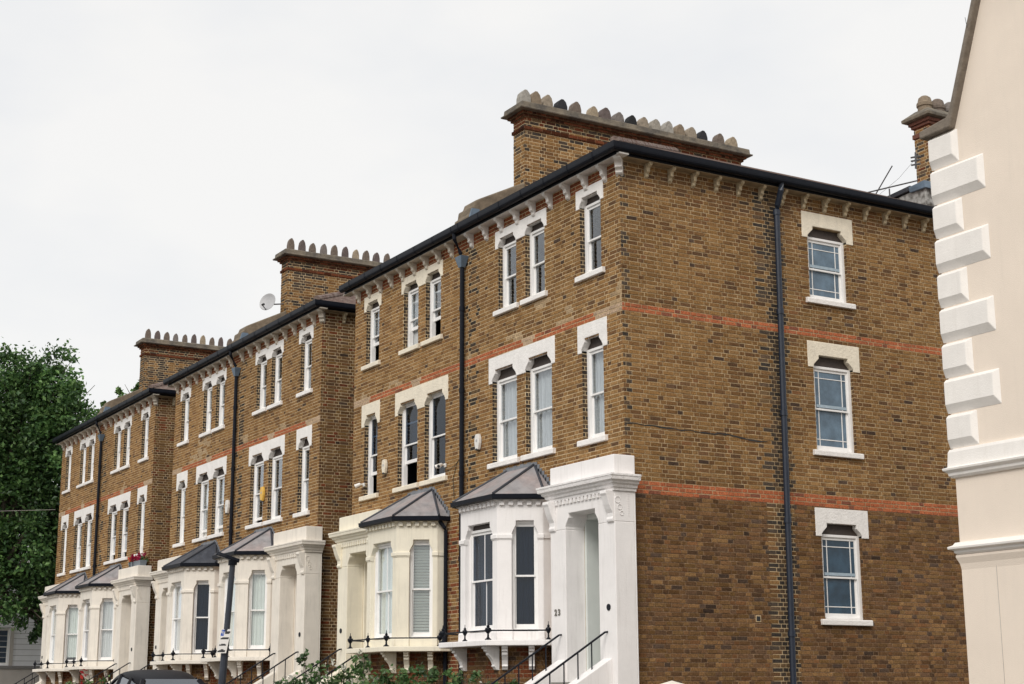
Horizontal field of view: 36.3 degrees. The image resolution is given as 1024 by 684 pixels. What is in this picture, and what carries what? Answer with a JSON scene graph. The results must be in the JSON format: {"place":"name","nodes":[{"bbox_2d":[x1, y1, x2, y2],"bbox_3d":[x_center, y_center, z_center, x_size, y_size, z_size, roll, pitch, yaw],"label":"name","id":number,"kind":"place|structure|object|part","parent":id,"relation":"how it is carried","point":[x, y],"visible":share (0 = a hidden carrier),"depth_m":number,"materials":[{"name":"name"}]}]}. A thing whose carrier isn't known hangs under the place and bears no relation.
{"place":"outdoors","nodes":[
{"label":"outdoors","id":0,"kind":"place"},
{"bbox_2d":[0,0,970,546],"label":"sky","id":1,"kind":"structure","parent":0,"point":[158,158],"materials":[{"name":"white"}]},
{"bbox_3d":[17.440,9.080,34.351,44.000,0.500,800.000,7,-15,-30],"label":"garden ground","id":2,"kind":"structure","parent":0,"visible":0},
{"bbox_2d":[0,561,41,683],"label":"pale house","id":3,"kind":"structure","parent":2,"relation":"on","point":[19,655],"depth_m":68.15,"materials":[{"name":"grey paint"}]},
{"bbox_2d":[0,628,9,664],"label":"window","id":4,"kind":"structure","parent":3,"relation":"in","point":[6,629],"depth_m":68.01,"materials":[{"name":"white wood"}]},
{"bbox_2d":[15,417,104,683],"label":"brick house","id":5,"kind":"structure","parent":2,"relation":"on","point":[60,598],"depth_m":54.89,"materials":[{"name":"brown brick"}]},
{"bbox_2d":[57,525,66,576],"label":"window","id":6,"kind":"structure","parent":5,"relation":"in","point":[60,574],"depth_m":57.22,"materials":[{"name":"white wood"}]},
{"bbox_2d":[43,572,87,668],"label":"bay window","id":7,"kind":"structure","parent":5,"relation":"in","point":[62,629],"depth_m":53.38,"materials":[{"name":"white paint"}]},
{"bbox_2d":[62,454,71,494],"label":"window","id":8,"kind":"structure","parent":5,"relation":"in","point":[66,491],"depth_m":57.83,"materials":[{"name":"white wood"}]},
{"bbox_2d":[70,518,81,573],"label":"window","id":9,"kind":"structure","parent":5,"relation":"in","point":[79,534],"depth_m":55.80,"materials":[{"name":"white wood"}]},
{"bbox_2d":[76,445,85,488],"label":"window","id":10,"kind":"structure","parent":5,"relation":"in","point":[84,458],"depth_m":56.23,"materials":[{"name":"white glass"}]},
{"bbox_2d":[79,515,91,570],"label":"window","id":11,"kind":"structure","parent":5,"relation":"in","point":[89,531],"depth_m":54.73,"materials":[{"name":"white wood"}]},
{"bbox_2d":[84,442,94,484],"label":"window","id":12,"kind":"structure","parent":5,"relation":"in","point":[91,480],"depth_m":55.33,"materials":[{"name":"white glass"}]},
{"bbox_2d":[60,669,110,683],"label":"red shrub","id":13,"kind":"object","parent":2,"relation":"on","point":[89,682],"visible":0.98,"depth_m":44.59,"materials":[{"name":"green plant"}]},
{"bbox_2d":[85,380,138,420],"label":"distant tree","id":14,"kind":"object","parent":2,"relation":"on","point":[119,392],"visible":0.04,"depth_m":83.66,"materials":[{"name":"green plant"}]},
{"bbox_2d":[64,329,231,683],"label":"brick house","id":15,"kind":"structure","parent":2,"relation":"on","point":[117,618],"depth_m":49.95,"materials":[{"name":"brown brick"}]},
{"bbox_2d":[75,563,121,665],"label":"bay window","id":16,"kind":"structure","parent":15,"relation":"in","point":[97,614],"depth_m":49.95,"materials":[{"name":"white paint"}]},
{"bbox_2d":[103,506,116,564],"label":"window","id":17,"kind":"structure","parent":15,"relation":"in","point":[114,513],"depth_m":52.30,"materials":[{"name":"white glass"}]},
{"bbox_2d":[110,428,120,474],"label":"window","id":18,"kind":"structure","parent":15,"relation":"in","point":[119,433],"depth_m":52.75,"materials":[{"name":"white glass"}]},
{"bbox_2d":[115,502,128,561],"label":"window","id":19,"kind":"structure","parent":15,"relation":"in","point":[126,508],"depth_m":51.23,"materials":[{"name":"white glass"}]},
{"bbox_2d":[119,423,130,470],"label":"window","id":20,"kind":"structure","parent":15,"relation":"in","point":[127,465],"depth_m":51.85,"materials":[{"name":"white glass"}]},
{"bbox_2d":[128,551,148,566],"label":"flower box","id":21,"kind":"object","parent":15,"relation":"on","point":[139,560],"visible":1,"depth_m":48.29,"materials":[{"name":"black metal"}]},
{"bbox_2d":[134,498,144,555],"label":"window","id":22,"kind":"structure","parent":15,"relation":"in","point":[143,503],"depth_m":49.61,"materials":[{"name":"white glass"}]},
{"bbox_2d":[138,414,148,462],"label":"window","id":23,"kind":"structure","parent":15,"relation":"in","point":[145,458],"depth_m":50.22,"materials":[{"name":"white glass"}]},
{"bbox_2d":[140,345,240,683],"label":"brick house","id":24,"kind":"structure","parent":2,"relation":"on","point":[185,575],"depth_m":44.05,"materials":[{"name":"brown brick"}]},
{"bbox_2d":[172,483,185,547],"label":"window","id":25,"kind":"structure","parent":24,"relation":"in","point":[181,542],"depth_m":46.38,"materials":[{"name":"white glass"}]},
{"bbox_2d":[177,394,189,446],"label":"window","id":26,"kind":"structure","parent":24,"relation":"in","point":[186,427],"depth_m":47.01,"materials":[{"name":"white glass"}]},
{"bbox_2d":[161,540,220,660],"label":"bay window","id":27,"kind":"structure","parent":24,"relation":"in","point":[193,577],"depth_m":42.52,"materials":[{"name":"white paint"}]},
{"bbox_2d":[192,474,208,542],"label":"window","id":28,"kind":"structure","parent":24,"relation":"in","point":[205,482],"depth_m":44.94,"materials":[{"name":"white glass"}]},
{"bbox_2d":[199,384,212,437],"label":"window","id":29,"kind":"structure","parent":24,"relation":"in","point":[209,393],"depth_m":45.39,"materials":[{"name":"white glass"}]},
{"bbox_2d":[207,468,224,538],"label":"window","id":30,"kind":"structure","parent":24,"relation":"in","point":[220,485],"depth_m":43.87,"materials":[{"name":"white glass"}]},
{"bbox_2d":[211,377,224,432],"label":"window","id":31,"kind":"structure","parent":24,"relation":"in","point":[222,385],"depth_m":44.52,"materials":[{"name":"white glass"}]},
{"bbox_2d":[225,500,229,513],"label":"alarm box","id":32,"kind":"object","parent":24,"relation":"attached to","point":[227,505],"visible":1,"depth_m":42.66,"materials":[{"name":"white plastic"}]},
{"bbox_2d":[200,238,440,683],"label":"brick house","id":33,"kind":"structure","parent":2,"relation":"on","point":[296,418],"depth_m":38.94,"materials":[{"name":"brown brick"}]},
{"bbox_2d":[212,526,274,656],"bbox_3d":[-6.862,6.350,39.761,1.110,3.295,2.610,7,-15,-30],"label":"bay window","id":34,"kind":"structure","parent":33,"relation":"in","point":[250,624],"depth_m":39.09,"materials":[{"name":"white paint"}]},
{"bbox_2d":[245,455,263,529],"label":"window","id":35,"kind":"structure","parent":33,"relation":"in","point":[259,462],"depth_m":41.44,"materials":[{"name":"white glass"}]},
{"bbox_2d":[252,357,266,415],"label":"window","id":36,"kind":"structure","parent":33,"relation":"in","point":[262,409],"depth_m":41.89,"materials":[{"name":"white glass"}]},
{"bbox_2d":[260,487,264,501],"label":"alarm box","id":37,"kind":"object","parent":33,"relation":"attached to","point":[262,493],"visible":1,"depth_m":40.53,"materials":[{"name":"yellow plastic"}]},
{"bbox_2d":[260,293,283,309],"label":"satellite dish","id":38,"kind":"object","parent":33,"relation":"attached to","point":[267,301],"visible":1,"depth_m":43.80,"materials":[{"name":"white metal"}]},
{"bbox_2d":[263,448,282,524],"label":"window","id":39,"kind":"structure","parent":33,"relation":"in","point":[278,455],"depth_m":40.36,"materials":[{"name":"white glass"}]},
{"bbox_2d":[267,349,282,409],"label":"window","id":40,"kind":"structure","parent":33,"relation":"in","point":[277,403],"depth_m":41.01,"materials":[{"name":"white wood"}]},
{"bbox_2d":[293,439,309,517],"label":"window","id":41,"kind":"structure","parent":33,"relation":"in","point":[304,511],"depth_m":38.75,"materials":[{"name":"white glass"}]},
{"bbox_2d":[296,335,312,397],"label":"window","id":42,"kind":"structure","parent":33,"relation":"in","point":[307,366],"depth_m":39.39,"materials":[{"name":"white wood"}]},
{"bbox_2d":[273,648,396,683],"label":"flowering shrub","id":43,"kind":"object","parent":2,"relation":"on","point":[361,667],"visible":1,"depth_m":27.00,"materials":[{"name":"green plant"}]},
{"bbox_2d":[294,226,468,683],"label":"brick house","id":44,"kind":"structure","parent":2,"relation":"on","point":[395,537],"depth_m":33.23,"materials":[{"name":"brown brick"}]},
{"bbox_2d":[354,483,364,487],"bbox_3d":[-3.446,3.244,35.349,0.243,0.120,0.106,2,-13,-9],"label":"security camera","id":45,"kind":"object","parent":44,"relation":"attached to","point":[358,485],"visible":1,"depth_m":35.32,"materials":[{"name":"white plastic"}]},
{"bbox_2d":[359,415,378,501],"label":"window","id":46,"kind":"structure","parent":44,"relation":"in","point":[371,473],"depth_m":35.53,"materials":[{"name":"white wood"}]},
{"bbox_2d":[361,302,380,370],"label":"window","id":47,"kind":"structure","parent":44,"relation":"in","point":[373,363],"depth_m":36.15,"materials":[{"name":"white wood"}]},
{"bbox_2d":[382,459,387,473],"bbox_3d":[-2.815,2.756,34.505,0.075,0.325,0.180,7,-15,-30],"label":"alarm box","id":48,"kind":"object","parent":44,"relation":"attached to","point":[384,466],"visible":1,"depth_m":34.45,"materials":[{"name":"beige plastic"}]},
{"bbox_2d":[358,486,450,683],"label":"bay window","id":49,"kind":"structure","parent":44,"relation":"in","point":[419,519],"depth_m":31.69,"materials":[{"name":"beige paint"}]},
{"bbox_2d":[392,401,418,492],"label":"window","id":50,"kind":"structure","parent":44,"relation":"in","point":[405,461],"depth_m":34.07,"materials":[{"name":"white wood"}]},
{"bbox_2d":[398,283,419,355],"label":"window","id":51,"kind":"structure","parent":44,"relation":"in","point":[413,344],"depth_m":34.54,"materials":[{"name":"white glass"}]},
{"bbox_2d":[420,272,442,346],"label":"window","id":52,"kind":"structure","parent":44,"relation":"in","point":[436,279],"depth_m":33.65,"materials":[{"name":"white wood"}]},
{"bbox_2d":[419,391,447,486],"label":"window","id":53,"kind":"structure","parent":44,"relation":"in","point":[433,478],"depth_m":33.00,"materials":[{"name":"white wood"}]},
{"bbox_2d":[435,463,446,468],"bbox_3d":[-1.460,2.541,32.051,0.229,0.120,0.214,7,-15,-30],"label":"security camera","id":54,"kind":"object","parent":44,"relation":"attached to","point":[439,465],"visible":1,"depth_m":32.02,"materials":[{"name":"white plastic"}]},
{"bbox_2d":[444,460,458,494],"bbox_3d":[-1.211,2.783,31.781,0.016,0.807,0.754,7,-15,-30],"label":"cable","id":55,"kind":"object","parent":44,"relation":"attached to","point":[453,476],"visible":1,"depth_m":31.72,"materials":[{"name":"black plastic"}]},
{"bbox_2d":[364,662,464,683],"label":"leafy shrub","id":56,"kind":"object","parent":2,"relation":"on","point":[433,673],"visible":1,"depth_m":26.95,"materials":[{"name":"green plant"}]},
{"bbox_2d":[461,669,517,683],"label":"green shrub","id":57,"kind":"object","parent":2,"relation":"on","point":[474,675],"visible":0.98,"depth_m":26.80,"materials":[{"name":"green plant"}]},
{"bbox_2d":[662,681,681,683],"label":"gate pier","id":58,"kind":"structure","parent":2,"relation":"on","point":[671,682],"depth_m":21.93,"materials":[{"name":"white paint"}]},
{"bbox_2d":[439,89,968,683],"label":"brick house","id":59,"kind":"structure","parent":2,"relation":"on","point":[707,411],"depth_m":28.55,"materials":[{"name":"brown brick"}]},
{"bbox_2d":[474,434,480,450],"bbox_3d":[-0.678,1.989,30.971,0.075,0.325,0.180,7,-15,-30],"label":"alarm box","id":60,"kind":"object","parent":59,"relation":"attached to","point":[477,441],"visible":1,"depth_m":30.93,"materials":[{"name":"white plastic"}]},
{"bbox_2d":[450,462,551,641],"bbox_3d":[-0.289,3.870,28.918,1.110,3.295,2.610,7,-15,-30],"label":"bay window","id":61,"kind":"structure","parent":59,"relation":"in","point":[506,513],"depth_m":28.30,"materials":[{"name":"white paint"}]},
{"bbox_2d":[487,367,519,469],"bbox_3d":[-0.065,1.427,30.313,0.329,1.985,1.142,7,-15,-30],"label":"window","id":62,"kind":"structure","parent":59,"relation":"in","point":[507,382],"depth_m":30.54,"materials":[{"name":"white glass"}]},
{"bbox_2d":[493,236,518,316],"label":"window","id":63,"kind":"structure","parent":59,"relation":"in","point":[510,242],"depth_m":31.02,"materials":[{"name":"white wood"}]},
{"bbox_2d":[520,222,547,305],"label":"window","id":64,"kind":"structure","parent":59,"relation":"in","point":[538,229],"depth_m":30.15,"materials":[{"name":"white wood"}]},
{"bbox_2d":[520,355,555,460],"bbox_3d":[0.581,1.183,29.248,0.329,1.985,1.148,7,-15,-30],"label":"window","id":65,"kind":"structure","parent":59,"relation":"in","point":[541,371],"depth_m":29.47,"materials":[{"name":"white glass"}]},
{"bbox_2d":[575,195,605,282],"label":"window","id":66,"kind":"structure","parent":59,"relation":"in","point":[593,202],"depth_m":28.52,"materials":[{"name":"white wood"}]},
{"bbox_2d":[577,336,607,446],"bbox_3d":[1.514,0.831,27.708,0.329,1.985,0.893,7,-15,-30],"label":"window","id":67,"kind":"structure","parent":59,"relation":"in","point":[595,365],"depth_m":27.90,"materials":[{"name":"clear glass"}]},
{"bbox_2d":[806,229,855,309],"bbox_3d":[6.002,-1.425,29.882,1.199,1.560,0.255,7,-15,-30],"label":"window","id":68,"kind":"structure","parent":59,"relation":"in","point":[825,249],"depth_m":29.96,"materials":[{"name":"white glass"}]},
{"bbox_2d":[813,357,863,459],"bbox_3d":[6.013,1.212,29.286,1.199,1.933,0.255,7,-15,-30],"label":"window","id":69,"kind":"structure","parent":59,"relation":"in","point":[832,384],"depth_m":29.37,"materials":[{"name":"white glass"}]},
{"bbox_2d":[821,524,872,625],"bbox_3d":[6.026,4.243,28.600,1.199,1.863,0.255,7,-15,-30],"label":"window","id":70,"kind":"structure","parent":59,"relation":"in","point":[840,544],"depth_m":28.68,"materials":[{"name":"white glass"}]},
{"bbox_2d":[869,152,920,196],"bbox_3d":[8.277,-2.961,34.149,0.135,1.980,1.821,7,-15,-30],"label":"aerial","id":71,"kind":"object","parent":59,"relation":"attached to","point":[911,164],"visible":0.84,"depth_m":33.88,"materials":[{"name":"metal"}]},
{"bbox_2d":[919,0,1023,683],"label":"stucco house","id":72,"kind":"structure","parent":2,"relation":"on","point":[974,138],"depth_m":17.92,"materials":[{"name":"paint"}]},
{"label":"pavement","id":73,"kind":"structure","parent":0,"visible":0},
{"bbox_2d":[216,552,239,683],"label":"lamp post","id":74,"kind":"object","parent":73,"relation":"on","point":[233,562],"visible":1,"depth_m":29.93,"materials":[{"name":"metal"}]},
{"bbox_2d":[216,629,231,652],"bbox_3d":[-5.499,5.728,29.931,0.282,0.450,0.129,-1,-13,5],"label":"parking sign","id":75,"kind":"object","parent":74,"relation":"attached to","point":[223,641],"visible":1,"depth_m":29.87,"materials":[{"name":"white metal"}]},
{"bbox_3d":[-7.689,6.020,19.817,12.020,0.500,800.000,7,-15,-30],"label":"road","id":76,"kind":"structure","parent":0,"visible":0},
{"bbox_2d":[106,670,204,683],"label":"parked car","id":77,"kind":"object","parent":76,"relation":"on","point":[154,677],"visible":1,"depth_m":26.89,"materials":[{"name":"black paint"}]},
{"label":"side window","id":78,"kind":"part","parent":77,"relation":"part of","materials":[{"name":"grey glass"}]},
{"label":"rear window","id":79,"kind":"part","parent":77,"relation":"part of","materials":[{"name":"grey glass"}]},
{"bbox_3d":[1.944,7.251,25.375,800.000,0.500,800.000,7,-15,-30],"label":"ground","id":80,"kind":"structure","parent":0,"visible":0},
{"bbox_2d":[0,336,99,644],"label":"plane tree","id":81,"kind":"object","parent":80,"relation":"on","point":[40,408],"visible":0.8,"depth_m":63.29,"materials":[{"name":"green plant"}]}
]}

